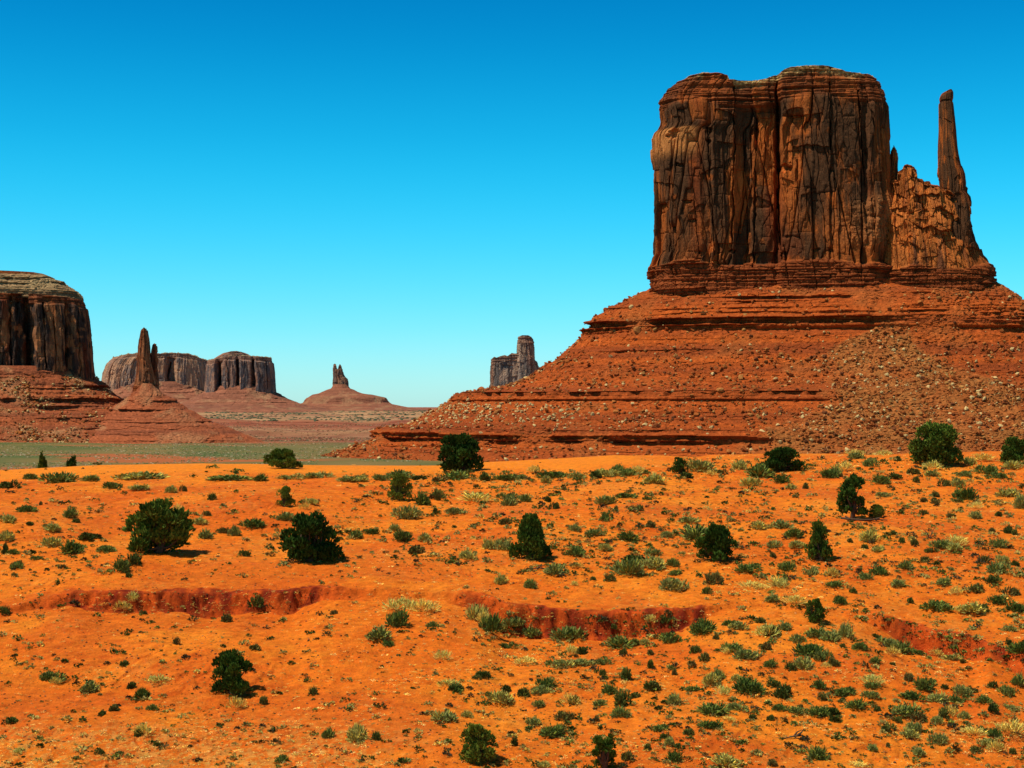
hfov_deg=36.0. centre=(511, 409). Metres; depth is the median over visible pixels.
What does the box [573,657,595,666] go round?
sagebrush
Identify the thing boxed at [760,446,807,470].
juniper
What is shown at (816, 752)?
sagebrush
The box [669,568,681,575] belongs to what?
sagebrush
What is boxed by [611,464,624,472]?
sagebrush
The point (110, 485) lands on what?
sagebrush
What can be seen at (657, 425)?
boulder
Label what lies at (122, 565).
sagebrush
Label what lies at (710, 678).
sagebrush
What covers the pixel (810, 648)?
sagebrush
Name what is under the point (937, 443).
juniper
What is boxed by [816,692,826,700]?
dark shrub
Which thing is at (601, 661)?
sagebrush
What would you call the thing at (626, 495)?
sagebrush
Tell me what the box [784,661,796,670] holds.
dark shrub
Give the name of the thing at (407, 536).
sagebrush
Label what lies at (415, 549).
dark shrub
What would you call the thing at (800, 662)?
sagebrush
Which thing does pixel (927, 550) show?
dark shrub
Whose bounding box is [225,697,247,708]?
dry grass tuft
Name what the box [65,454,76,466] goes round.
valley bush
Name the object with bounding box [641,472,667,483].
sagebrush
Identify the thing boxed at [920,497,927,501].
dark shrub
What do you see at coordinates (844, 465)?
dry grass tuft
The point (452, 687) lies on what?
dark shrub
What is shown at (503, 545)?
sagebrush
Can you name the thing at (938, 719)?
sagebrush
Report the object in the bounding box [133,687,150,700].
sagebrush
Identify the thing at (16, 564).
sagebrush
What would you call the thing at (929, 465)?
dry grass tuft
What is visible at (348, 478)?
sagebrush
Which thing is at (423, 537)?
sagebrush
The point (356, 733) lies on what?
sagebrush
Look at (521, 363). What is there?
tower butte
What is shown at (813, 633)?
sagebrush
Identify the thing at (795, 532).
sagebrush
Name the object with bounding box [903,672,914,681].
dark shrub
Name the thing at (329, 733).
sagebrush
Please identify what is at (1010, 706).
sagebrush
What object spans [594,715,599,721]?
dark shrub
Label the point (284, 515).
sagebrush
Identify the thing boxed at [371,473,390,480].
sagebrush
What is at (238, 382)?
butte
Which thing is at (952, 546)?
sagebrush
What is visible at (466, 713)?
sagebrush
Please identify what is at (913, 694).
sagebrush
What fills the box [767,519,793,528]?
sagebrush
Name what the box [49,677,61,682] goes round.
dry grass tuft
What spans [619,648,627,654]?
dark shrub
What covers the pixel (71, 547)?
sagebrush
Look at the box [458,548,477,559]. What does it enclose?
sagebrush
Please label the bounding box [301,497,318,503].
sagebrush
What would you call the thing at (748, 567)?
sagebrush
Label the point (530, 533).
juniper
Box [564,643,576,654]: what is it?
dry grass tuft
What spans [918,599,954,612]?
sagebrush
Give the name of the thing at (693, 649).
dark shrub
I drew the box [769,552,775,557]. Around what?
dark shrub
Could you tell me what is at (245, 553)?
dark shrub
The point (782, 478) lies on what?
sagebrush
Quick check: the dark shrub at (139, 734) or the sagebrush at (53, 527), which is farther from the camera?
the sagebrush at (53, 527)
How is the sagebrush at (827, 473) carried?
on the ground
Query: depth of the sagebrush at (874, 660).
84.41 m
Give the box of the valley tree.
[37,450,47,467]
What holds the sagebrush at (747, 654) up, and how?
on the ground
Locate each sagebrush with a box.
[0,513,16,522]
[0,530,15,541]
[5,548,20,554]
[9,560,24,568]
[15,504,39,512]
[22,473,37,479]
[29,555,42,559]
[37,470,79,483]
[38,669,67,682]
[39,536,62,546]
[43,521,61,531]
[55,538,84,554]
[62,505,80,517]
[78,679,99,692]
[79,474,100,481]
[95,545,116,551]
[101,481,122,488]
[110,470,170,479]
[111,558,130,571]
[127,483,150,489]
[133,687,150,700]
[145,704,159,710]
[164,484,178,492]
[192,517,208,524]
[196,527,214,538]
[205,474,252,480]
[226,525,240,535]
[236,517,266,528]
[252,473,268,480]
[274,754,290,763]
[276,511,293,520]
[277,474,302,479]
[300,470,335,477]
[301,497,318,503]
[320,726,335,737]
[336,475,360,481]
[346,722,367,743]
[347,528,363,537]
[354,474,368,481]
[364,528,379,533]
[364,624,392,640]
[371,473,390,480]
[380,639,394,645]
[385,607,411,626]
[386,468,414,478]
[388,522,400,530]
[390,504,421,519]
[391,528,413,541]
[413,491,430,505]
[416,531,432,540]
[425,621,439,626]
[429,488,445,498]
[429,708,459,722]
[443,469,472,478]
[446,506,465,514]
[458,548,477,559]
[460,709,473,717]
[463,604,488,620]
[477,612,503,633]
[481,536,495,548]
[486,689,515,705]
[493,572,508,584]
[494,472,514,479]
[494,539,510,549]
[495,492,519,498]
[499,642,518,648]
[500,494,518,505]
[500,623,508,632]
[502,617,525,626]
[507,474,526,479]
[519,493,531,501]
[521,626,541,636]
[522,578,536,588]
[525,716,541,725]
[530,684,551,694]
[531,698,545,707]
[534,471,571,477]
[535,676,557,686]
[536,761,550,767]
[538,722,565,737]
[540,475,552,482]
[543,561,567,575]
[547,625,587,640]
[549,658,576,668]
[564,544,586,555]
[567,471,586,478]
[567,524,581,531]
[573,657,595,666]
[584,527,604,535]
[592,698,607,705]
[593,495,617,503]
[594,656,612,664]
[596,467,620,476]
[597,543,613,551]
[601,682,617,694]
[603,634,637,649]
[608,557,645,575]
[610,705,631,717]
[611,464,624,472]
[614,493,638,497]
[614,529,640,541]
[620,467,636,475]
[639,555,666,568]
[639,639,649,644]
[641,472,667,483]
[643,548,662,554]
[649,723,668,731]
[658,576,689,591]
[658,630,682,643]
[660,530,674,537]
[663,746,682,763]
[664,736,674,745]
[665,557,680,566]
[665,692,681,705]
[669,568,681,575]
[677,516,701,522]
[677,522,710,540]
[684,457,716,471]
[685,684,699,691]
[687,617,716,635]
[696,701,730,715]
[696,719,727,728]
[701,671,721,685]
[710,753,743,767]
[711,669,724,679]
[720,640,742,652]
[721,619,737,625]
[725,701,749,711]
[727,621,750,629]
[730,459,747,469]
[730,673,742,681]
[731,649,763,659]
[732,675,766,695]
[734,562,761,571]
[738,476,763,486]
[743,461,775,477]
[751,520,768,529]
[762,658,778,667]
[764,593,781,601]
[765,539,783,548]
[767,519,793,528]
[770,704,787,711]
[771,472,791,482]
[776,559,795,570]
[777,621,792,629]
[783,527,804,537]
[784,483,798,488]
[786,706,808,714]
[787,633,806,643]
[788,539,805,548]
[790,654,815,669]
[792,642,826,656]
[803,567,818,574]
[803,626,826,639]
[806,704,829,716]
[806,743,831,760]
[810,678,826,688]
[812,648,834,660]
[817,628,842,641]
[818,468,838,477]
[824,579,844,586]
[826,465,843,476]
[830,686,857,696]
[833,594,847,603]
[838,621,856,638]
[844,697,870,709]
[847,452,866,458]
[850,641,868,650]
[858,527,880,541]
[858,572,873,579]
[859,689,881,699]
[862,458,879,466]
[862,681,881,688]
[866,743,877,750]
[868,564,888,575]
[869,655,881,663]
[870,474,891,483]
[871,544,885,551]
[873,635,897,647]
[874,491,890,496]
[890,577,905,586]
[890,701,924,716]
[891,639,914,653]
[897,559,913,569]
[897,690,927,700]
[899,726,920,737]
[905,720,923,731]
[910,745,926,755]
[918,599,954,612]
[924,469,941,476]
[926,538,948,548]
[926,690,950,701]
[926,732,948,745]
[930,716,944,723]
[935,575,951,585]
[940,653,962,660]
[945,540,963,550]
[947,693,964,703]
[949,476,965,486]
[949,487,978,500]
[953,683,974,696]
[956,470,972,476]
[956,601,989,613]
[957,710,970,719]
[960,456,977,463]
[967,510,981,519]
[973,693,993,704]
[974,464,998,473]
[976,737,994,745]
[985,560,1012,572]
[986,593,1006,604]
[986,727,1002,736]
[988,471,1008,477]
[988,537,1009,547]
[993,486,1021,496]
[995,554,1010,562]
[996,684,1015,696]
[1001,460,1023,468]
[1001,624,1016,631]
[1002,703,1017,710]
[1004,602,1023,612]
[1005,641,1023,653]
[1010,671,1023,686]
[1012,491,1023,508]
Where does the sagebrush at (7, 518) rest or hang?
on the ground
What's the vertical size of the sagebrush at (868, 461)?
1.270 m
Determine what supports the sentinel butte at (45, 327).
on the ground
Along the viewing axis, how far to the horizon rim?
8893.66 m
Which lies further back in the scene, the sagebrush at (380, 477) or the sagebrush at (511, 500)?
the sagebrush at (380, 477)
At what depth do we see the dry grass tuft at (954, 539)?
114.22 m
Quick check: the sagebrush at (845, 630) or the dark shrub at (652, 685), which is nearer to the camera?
the dark shrub at (652, 685)
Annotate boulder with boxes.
[633,326,639,333]
[652,423,660,427]
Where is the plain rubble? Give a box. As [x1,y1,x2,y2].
[214,418,407,441]
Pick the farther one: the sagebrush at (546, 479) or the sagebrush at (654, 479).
the sagebrush at (546, 479)
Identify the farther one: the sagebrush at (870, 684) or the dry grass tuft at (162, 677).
the dry grass tuft at (162, 677)
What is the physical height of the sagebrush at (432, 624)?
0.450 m
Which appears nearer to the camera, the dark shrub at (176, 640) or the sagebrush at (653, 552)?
the dark shrub at (176, 640)
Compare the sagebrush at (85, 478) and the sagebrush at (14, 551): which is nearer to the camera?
the sagebrush at (14, 551)
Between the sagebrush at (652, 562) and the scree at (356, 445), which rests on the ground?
the sagebrush at (652, 562)
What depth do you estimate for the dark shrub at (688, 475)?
162.18 m
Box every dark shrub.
[0,479,21,488]
[0,606,10,614]
[2,542,8,553]
[5,716,18,723]
[71,518,79,522]
[77,532,93,540]
[91,533,102,537]
[93,748,104,754]
[97,709,105,715]
[108,704,120,711]
[119,660,129,665]
[125,551,142,565]
[126,681,136,688]
[133,729,142,736]
[153,741,160,746]
[172,636,180,644]
[178,484,187,491]
[201,510,211,515]
[207,492,216,499]
[218,526,228,533]
[220,614,232,621]
[237,550,250,556]
[247,593,264,607]
[249,643,260,650]
[259,695,268,704]
[308,685,317,694]
[330,610,337,614]
[371,731,381,740]
[408,544,425,553]
[411,475,427,479]
[432,474,448,481]
[434,488,440,500]
[448,683,463,690]
[471,675,480,679]
[475,670,491,677]
[479,473,490,480]
[498,517,512,524]
[502,684,510,691]
[510,737,518,745]
[517,687,530,697]
[544,495,550,501]
[548,502,559,508]
[553,709,574,721]
[558,723,569,731]
[568,694,579,704]
[577,647,587,654]
[589,470,601,477]
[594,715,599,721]
[599,669,605,675]
[601,509,613,518]
[603,572,616,581]
[614,687,632,707]
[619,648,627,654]
[620,666,631,679]
[620,750,635,762]
[621,554,644,564]
[630,638,639,645]
[630,692,640,698]
[634,504,644,510]
[643,679,661,689]
[643,743,651,750]
[646,520,655,527]
[647,649,653,654]
[647,659,653,668]
[658,615,670,623]
[659,732,670,738]
[679,472,693,478]
[682,728,694,734]
[689,644,701,653]
[698,651,709,661]
[701,586,711,593]
[702,570,724,584]
[716,468,728,473]
[749,714,756,719]
[754,616,765,623]
[762,642,771,649]
[764,625,781,635]
[766,677,781,687]
[766,714,774,720]
[767,759,777,766]
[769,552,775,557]
[773,683,792,698]
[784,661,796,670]
[802,482,808,488]
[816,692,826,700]
[823,712,842,722]
[826,707,841,715]
[827,658,840,666]
[849,588,857,592]
[871,633,880,640]
[873,706,881,711]
[881,720,897,731]
[887,472,902,479]
[892,715,902,723]
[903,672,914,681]
[905,467,920,473]
[907,597,913,603]
[910,538,918,544]
[910,711,927,722]
[912,476,919,482]
[912,676,936,691]
[918,509,928,515]
[919,556,930,561]
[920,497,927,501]
[924,547,932,552]
[931,491,939,496]
[931,499,939,503]
[937,477,950,485]
[938,705,949,719]
[940,683,948,689]
[968,582,984,592]
[969,745,983,752]
[971,687,978,693]
[978,554,991,562]
[981,603,990,612]
[986,575,1001,583]
[987,681,998,687]
[987,702,999,712]
[994,511,1002,515]
[1001,586,1020,595]
[1003,524,1012,532]
[1005,638,1012,644]
[1008,747,1016,753]
[1010,560,1019,565]
[1011,527,1018,535]
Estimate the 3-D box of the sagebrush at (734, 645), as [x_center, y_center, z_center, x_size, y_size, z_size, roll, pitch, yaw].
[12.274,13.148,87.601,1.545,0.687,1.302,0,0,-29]
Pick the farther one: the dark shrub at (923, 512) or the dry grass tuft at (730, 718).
the dark shrub at (923, 512)
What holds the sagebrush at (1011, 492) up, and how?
on the ground
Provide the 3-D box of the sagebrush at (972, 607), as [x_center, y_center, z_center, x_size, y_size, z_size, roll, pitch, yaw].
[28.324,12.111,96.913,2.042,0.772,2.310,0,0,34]
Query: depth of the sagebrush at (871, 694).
78.97 m
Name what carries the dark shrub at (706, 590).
on the ground
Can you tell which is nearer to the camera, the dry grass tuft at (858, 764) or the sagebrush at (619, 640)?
the dry grass tuft at (858, 764)
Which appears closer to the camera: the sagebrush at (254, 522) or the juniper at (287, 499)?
the sagebrush at (254, 522)
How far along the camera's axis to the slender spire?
1713.93 m
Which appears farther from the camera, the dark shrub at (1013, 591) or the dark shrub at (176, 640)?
the dark shrub at (1013, 591)
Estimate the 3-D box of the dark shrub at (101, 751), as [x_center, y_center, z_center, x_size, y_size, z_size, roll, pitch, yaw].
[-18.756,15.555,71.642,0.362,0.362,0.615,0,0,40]
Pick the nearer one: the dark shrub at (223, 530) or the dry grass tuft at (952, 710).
the dry grass tuft at (952, 710)
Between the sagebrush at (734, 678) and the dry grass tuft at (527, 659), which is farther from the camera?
the dry grass tuft at (527, 659)
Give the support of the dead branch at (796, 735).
on the ground
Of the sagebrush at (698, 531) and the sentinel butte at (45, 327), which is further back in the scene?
the sentinel butte at (45, 327)
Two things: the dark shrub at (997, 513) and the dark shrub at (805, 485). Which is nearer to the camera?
the dark shrub at (997, 513)
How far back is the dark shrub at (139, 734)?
74.30 m
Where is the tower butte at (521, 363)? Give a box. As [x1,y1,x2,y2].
[489,335,538,386]
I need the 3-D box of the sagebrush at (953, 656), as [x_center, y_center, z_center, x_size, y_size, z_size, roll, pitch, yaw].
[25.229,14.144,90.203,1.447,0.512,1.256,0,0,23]
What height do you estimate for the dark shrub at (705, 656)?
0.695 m
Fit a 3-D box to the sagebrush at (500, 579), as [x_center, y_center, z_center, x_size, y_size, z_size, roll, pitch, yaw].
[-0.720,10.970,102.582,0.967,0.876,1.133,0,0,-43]
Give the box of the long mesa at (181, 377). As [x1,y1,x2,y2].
[101,352,206,402]
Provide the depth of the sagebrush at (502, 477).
167.49 m
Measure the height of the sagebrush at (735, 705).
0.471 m
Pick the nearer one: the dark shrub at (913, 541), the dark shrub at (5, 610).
the dark shrub at (5, 610)
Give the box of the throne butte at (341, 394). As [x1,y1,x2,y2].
[301,364,425,410]
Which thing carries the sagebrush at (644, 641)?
on the ground
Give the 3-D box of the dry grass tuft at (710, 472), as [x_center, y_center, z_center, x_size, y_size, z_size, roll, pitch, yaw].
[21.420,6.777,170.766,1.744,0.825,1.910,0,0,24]
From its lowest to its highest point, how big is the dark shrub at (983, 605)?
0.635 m
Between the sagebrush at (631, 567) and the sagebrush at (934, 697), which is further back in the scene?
the sagebrush at (631, 567)
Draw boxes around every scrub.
[0,441,418,469]
[0,455,1023,767]
[204,410,427,422]
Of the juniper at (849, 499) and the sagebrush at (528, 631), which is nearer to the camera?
the sagebrush at (528, 631)
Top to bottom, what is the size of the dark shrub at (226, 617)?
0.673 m
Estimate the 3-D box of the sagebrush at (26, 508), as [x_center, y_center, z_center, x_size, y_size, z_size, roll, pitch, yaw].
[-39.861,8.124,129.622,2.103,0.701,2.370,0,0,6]
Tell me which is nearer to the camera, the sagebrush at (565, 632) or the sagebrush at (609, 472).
the sagebrush at (565, 632)
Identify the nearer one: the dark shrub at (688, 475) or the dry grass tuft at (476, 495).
the dry grass tuft at (476, 495)
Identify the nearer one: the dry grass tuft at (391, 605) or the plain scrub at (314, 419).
the dry grass tuft at (391, 605)
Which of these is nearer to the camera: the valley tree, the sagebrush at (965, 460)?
the sagebrush at (965, 460)
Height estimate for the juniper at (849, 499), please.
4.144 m
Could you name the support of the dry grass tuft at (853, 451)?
on the ground
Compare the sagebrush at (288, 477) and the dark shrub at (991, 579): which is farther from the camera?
the sagebrush at (288, 477)
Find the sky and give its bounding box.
[0,0,1023,406]
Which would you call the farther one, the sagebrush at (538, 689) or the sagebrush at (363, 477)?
the sagebrush at (363, 477)
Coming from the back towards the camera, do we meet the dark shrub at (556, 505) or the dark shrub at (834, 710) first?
the dark shrub at (556, 505)
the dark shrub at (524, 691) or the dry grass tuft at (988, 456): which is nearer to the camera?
the dark shrub at (524, 691)
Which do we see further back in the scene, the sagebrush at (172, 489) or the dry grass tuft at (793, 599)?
the sagebrush at (172, 489)
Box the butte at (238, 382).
[180,351,341,412]
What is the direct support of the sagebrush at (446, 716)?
on the ground
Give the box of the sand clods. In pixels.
[0,470,1023,767]
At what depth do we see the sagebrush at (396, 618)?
92.84 m
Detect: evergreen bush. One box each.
[263,447,302,467]
[668,457,689,473]
[804,598,828,622]
[999,436,1023,462]
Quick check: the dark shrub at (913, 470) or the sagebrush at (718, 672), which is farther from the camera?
the dark shrub at (913, 470)
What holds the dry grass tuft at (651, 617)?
on the ground
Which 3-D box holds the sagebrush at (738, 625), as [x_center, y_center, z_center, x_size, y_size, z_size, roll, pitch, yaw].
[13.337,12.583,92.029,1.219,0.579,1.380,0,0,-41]
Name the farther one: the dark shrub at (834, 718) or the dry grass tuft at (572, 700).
the dry grass tuft at (572, 700)
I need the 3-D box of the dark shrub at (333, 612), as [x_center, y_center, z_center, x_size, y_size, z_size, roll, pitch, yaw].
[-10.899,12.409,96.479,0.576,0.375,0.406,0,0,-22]
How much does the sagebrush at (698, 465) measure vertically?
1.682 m
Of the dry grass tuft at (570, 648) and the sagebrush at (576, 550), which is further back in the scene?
the sagebrush at (576, 550)
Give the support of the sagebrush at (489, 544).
on the ground
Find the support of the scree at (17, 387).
on the sentinel butte at (45, 327)
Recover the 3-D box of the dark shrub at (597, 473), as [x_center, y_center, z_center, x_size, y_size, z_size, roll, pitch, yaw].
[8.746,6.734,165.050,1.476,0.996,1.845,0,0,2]
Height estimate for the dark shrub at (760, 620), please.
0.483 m
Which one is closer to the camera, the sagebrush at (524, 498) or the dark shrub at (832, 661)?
the dark shrub at (832, 661)
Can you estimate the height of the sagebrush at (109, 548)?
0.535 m
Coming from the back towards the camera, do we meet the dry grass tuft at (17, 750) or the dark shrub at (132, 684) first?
the dark shrub at (132, 684)
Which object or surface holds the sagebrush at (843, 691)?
on the ground
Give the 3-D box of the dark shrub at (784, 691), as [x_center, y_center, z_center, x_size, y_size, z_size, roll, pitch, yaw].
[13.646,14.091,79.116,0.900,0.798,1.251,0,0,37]
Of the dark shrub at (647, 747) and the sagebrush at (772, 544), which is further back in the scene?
the sagebrush at (772, 544)
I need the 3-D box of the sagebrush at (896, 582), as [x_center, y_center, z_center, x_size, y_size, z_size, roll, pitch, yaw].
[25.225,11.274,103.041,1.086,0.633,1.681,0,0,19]
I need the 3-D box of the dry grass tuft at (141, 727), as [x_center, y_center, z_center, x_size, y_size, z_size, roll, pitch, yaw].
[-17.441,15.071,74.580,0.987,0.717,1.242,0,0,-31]
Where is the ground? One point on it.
(368, 593)
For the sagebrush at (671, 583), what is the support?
on the ground
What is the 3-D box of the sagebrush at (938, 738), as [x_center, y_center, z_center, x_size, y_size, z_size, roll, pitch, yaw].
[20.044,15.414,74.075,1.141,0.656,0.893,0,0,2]
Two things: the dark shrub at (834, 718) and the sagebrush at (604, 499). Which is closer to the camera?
the dark shrub at (834, 718)
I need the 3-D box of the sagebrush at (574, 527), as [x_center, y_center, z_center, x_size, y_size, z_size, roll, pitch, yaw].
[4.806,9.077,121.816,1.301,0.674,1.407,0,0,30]
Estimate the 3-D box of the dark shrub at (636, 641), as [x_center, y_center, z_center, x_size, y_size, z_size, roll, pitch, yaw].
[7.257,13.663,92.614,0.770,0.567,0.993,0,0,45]
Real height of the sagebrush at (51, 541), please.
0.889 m
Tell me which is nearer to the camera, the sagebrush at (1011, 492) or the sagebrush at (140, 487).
the sagebrush at (1011, 492)
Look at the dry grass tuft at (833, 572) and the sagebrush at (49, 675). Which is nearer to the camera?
the sagebrush at (49, 675)
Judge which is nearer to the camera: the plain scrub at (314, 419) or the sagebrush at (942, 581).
the sagebrush at (942, 581)
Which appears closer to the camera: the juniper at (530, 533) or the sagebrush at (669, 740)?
the sagebrush at (669, 740)
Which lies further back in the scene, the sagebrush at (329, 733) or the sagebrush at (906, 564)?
the sagebrush at (906, 564)
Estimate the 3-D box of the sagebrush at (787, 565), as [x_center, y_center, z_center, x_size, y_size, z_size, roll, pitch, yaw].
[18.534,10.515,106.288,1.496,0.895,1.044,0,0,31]
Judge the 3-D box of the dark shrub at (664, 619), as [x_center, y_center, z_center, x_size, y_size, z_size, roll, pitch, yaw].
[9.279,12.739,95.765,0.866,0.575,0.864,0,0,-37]
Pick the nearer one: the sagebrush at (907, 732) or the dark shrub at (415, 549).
the sagebrush at (907, 732)
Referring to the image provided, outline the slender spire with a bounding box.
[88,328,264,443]
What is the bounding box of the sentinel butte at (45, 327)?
[0,270,123,442]
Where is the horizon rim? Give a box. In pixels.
[410,407,437,408]
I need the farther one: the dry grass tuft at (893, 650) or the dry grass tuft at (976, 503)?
the dry grass tuft at (976, 503)
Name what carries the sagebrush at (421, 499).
on the ground
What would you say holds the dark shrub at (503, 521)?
on the ground
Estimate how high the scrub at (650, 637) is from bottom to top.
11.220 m
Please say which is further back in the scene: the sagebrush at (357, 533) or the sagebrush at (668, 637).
the sagebrush at (357, 533)
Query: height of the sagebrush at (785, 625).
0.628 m
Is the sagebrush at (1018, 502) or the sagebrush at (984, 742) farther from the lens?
the sagebrush at (1018, 502)
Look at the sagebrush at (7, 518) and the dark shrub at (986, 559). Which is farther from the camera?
the sagebrush at (7, 518)
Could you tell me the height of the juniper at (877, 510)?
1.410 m
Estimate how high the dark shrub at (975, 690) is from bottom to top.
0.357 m
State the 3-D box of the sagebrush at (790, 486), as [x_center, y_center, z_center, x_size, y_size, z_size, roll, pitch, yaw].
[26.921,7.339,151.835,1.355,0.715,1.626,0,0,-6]
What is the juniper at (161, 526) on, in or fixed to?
on the ground
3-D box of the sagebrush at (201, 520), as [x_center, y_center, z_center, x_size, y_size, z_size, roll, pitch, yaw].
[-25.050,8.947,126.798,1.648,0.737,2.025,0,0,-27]
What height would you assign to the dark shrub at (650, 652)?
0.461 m
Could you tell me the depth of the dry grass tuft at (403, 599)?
98.52 m
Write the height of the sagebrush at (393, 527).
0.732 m
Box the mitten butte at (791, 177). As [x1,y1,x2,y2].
[325,65,1023,461]
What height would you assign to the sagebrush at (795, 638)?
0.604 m
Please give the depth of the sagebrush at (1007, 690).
81.46 m
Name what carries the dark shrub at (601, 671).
on the ground
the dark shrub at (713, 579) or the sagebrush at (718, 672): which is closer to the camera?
the sagebrush at (718, 672)
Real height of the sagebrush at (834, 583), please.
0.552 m
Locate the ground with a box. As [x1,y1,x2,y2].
[0,409,1023,767]
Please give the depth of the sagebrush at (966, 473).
166.97 m
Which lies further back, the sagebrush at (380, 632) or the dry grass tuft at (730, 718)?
the sagebrush at (380, 632)
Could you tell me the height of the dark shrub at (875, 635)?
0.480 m
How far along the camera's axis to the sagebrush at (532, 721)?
76.18 m
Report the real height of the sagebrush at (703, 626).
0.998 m
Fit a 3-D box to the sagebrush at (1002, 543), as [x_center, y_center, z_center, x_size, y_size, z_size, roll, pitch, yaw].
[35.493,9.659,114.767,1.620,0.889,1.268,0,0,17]
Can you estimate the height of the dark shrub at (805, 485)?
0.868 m
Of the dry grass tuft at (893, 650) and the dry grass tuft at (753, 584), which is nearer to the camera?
the dry grass tuft at (893, 650)
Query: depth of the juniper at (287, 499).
135.53 m
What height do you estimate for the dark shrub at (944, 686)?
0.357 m
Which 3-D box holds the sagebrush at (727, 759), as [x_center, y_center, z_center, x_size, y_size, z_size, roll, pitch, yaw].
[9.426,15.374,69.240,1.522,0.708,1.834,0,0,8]
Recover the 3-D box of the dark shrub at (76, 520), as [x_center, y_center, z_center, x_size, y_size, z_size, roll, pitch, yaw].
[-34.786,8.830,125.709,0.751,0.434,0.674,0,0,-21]
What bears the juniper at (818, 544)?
on the ground
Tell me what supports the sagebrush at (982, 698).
on the ground
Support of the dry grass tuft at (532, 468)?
on the ground
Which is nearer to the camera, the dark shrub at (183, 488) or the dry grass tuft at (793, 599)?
the dry grass tuft at (793, 599)
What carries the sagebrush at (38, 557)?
on the ground
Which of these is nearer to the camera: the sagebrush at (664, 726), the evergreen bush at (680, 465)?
the sagebrush at (664, 726)
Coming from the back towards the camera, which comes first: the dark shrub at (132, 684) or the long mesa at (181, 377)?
the long mesa at (181, 377)
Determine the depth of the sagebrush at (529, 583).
101.67 m
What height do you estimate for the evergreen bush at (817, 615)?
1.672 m
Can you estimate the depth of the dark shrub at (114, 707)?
78.57 m
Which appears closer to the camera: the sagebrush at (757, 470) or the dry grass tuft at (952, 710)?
the dry grass tuft at (952, 710)
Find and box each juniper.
[121,498,195,553]
[210,648,253,696]
[275,485,295,506]
[278,510,344,561]
[387,473,412,499]
[437,432,483,472]
[458,723,496,762]
[507,512,553,559]
[591,733,616,767]
[693,523,737,562]
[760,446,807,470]
[804,519,833,559]
[836,472,869,517]
[867,504,884,517]
[907,419,963,464]
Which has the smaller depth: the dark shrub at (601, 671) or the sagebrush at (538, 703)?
the sagebrush at (538, 703)
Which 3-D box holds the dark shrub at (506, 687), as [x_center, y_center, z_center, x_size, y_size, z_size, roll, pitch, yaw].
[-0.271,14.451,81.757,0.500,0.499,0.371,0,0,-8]
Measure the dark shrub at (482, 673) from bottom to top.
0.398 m
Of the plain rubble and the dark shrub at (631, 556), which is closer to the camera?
the dark shrub at (631, 556)
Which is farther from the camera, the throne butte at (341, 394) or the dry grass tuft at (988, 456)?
the throne butte at (341, 394)
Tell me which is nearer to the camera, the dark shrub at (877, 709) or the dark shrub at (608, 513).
the dark shrub at (877, 709)
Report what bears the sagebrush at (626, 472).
on the ground
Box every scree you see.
[0,374,119,442]
[321,283,1023,461]
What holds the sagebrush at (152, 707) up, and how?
on the ground
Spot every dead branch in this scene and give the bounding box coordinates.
[774,729,803,738]
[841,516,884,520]
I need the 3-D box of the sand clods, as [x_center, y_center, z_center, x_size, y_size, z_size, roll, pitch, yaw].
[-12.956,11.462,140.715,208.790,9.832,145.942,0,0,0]
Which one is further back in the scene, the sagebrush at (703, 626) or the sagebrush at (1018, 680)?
the sagebrush at (703, 626)
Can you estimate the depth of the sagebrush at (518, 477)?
167.81 m
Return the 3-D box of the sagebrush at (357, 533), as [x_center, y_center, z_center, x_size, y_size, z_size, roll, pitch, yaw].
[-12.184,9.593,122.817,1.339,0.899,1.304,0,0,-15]
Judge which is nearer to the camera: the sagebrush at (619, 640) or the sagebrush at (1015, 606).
the sagebrush at (619, 640)
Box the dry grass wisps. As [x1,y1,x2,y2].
[0,453,1023,767]
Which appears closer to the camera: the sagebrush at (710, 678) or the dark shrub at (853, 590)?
the sagebrush at (710, 678)
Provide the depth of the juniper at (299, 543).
108.52 m
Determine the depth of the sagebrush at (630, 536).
116.66 m
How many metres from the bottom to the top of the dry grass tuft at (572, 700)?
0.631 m
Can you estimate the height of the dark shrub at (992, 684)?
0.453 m
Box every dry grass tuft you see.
[12,746,26,754]
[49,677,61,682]
[111,601,132,609]
[125,591,138,600]
[131,723,152,735]
[142,673,170,683]
[172,503,181,510]
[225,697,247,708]
[298,502,310,508]
[381,598,403,610]
[396,596,409,603]
[401,598,420,610]
[410,598,441,611]
[431,648,452,660]
[435,679,464,685]
[452,491,493,501]
[474,610,488,623]
[513,655,540,665]
[526,464,538,471]
[559,692,580,704]
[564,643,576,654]
[629,465,645,472]
[644,614,657,621]
[703,469,716,475]
[713,684,731,694]
[722,647,730,653]
[722,716,735,721]
[734,580,773,589]
[751,621,780,636]
[764,575,789,588]
[781,594,807,605]
[820,661,831,667]
[823,566,840,576]
[836,461,853,470]
[844,449,866,453]
[848,760,868,767]
[856,673,886,684]
[873,449,893,455]
[884,646,900,655]
[921,460,944,468]
[929,648,943,656]
[945,534,972,545]
[946,704,959,716]
[948,585,962,594]
[952,604,965,611]
[958,726,987,736]
[966,501,983,507]
[970,452,999,460]
[985,738,1007,751]
[994,718,1023,736]
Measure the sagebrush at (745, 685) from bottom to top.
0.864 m
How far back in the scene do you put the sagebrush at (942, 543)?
112.13 m
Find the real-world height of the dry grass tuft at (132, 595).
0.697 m
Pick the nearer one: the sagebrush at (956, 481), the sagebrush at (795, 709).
the sagebrush at (795, 709)
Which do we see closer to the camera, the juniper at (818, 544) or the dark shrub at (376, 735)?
the dark shrub at (376, 735)
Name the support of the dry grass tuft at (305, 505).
on the ground
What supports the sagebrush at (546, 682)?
on the ground
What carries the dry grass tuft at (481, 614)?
on the ground

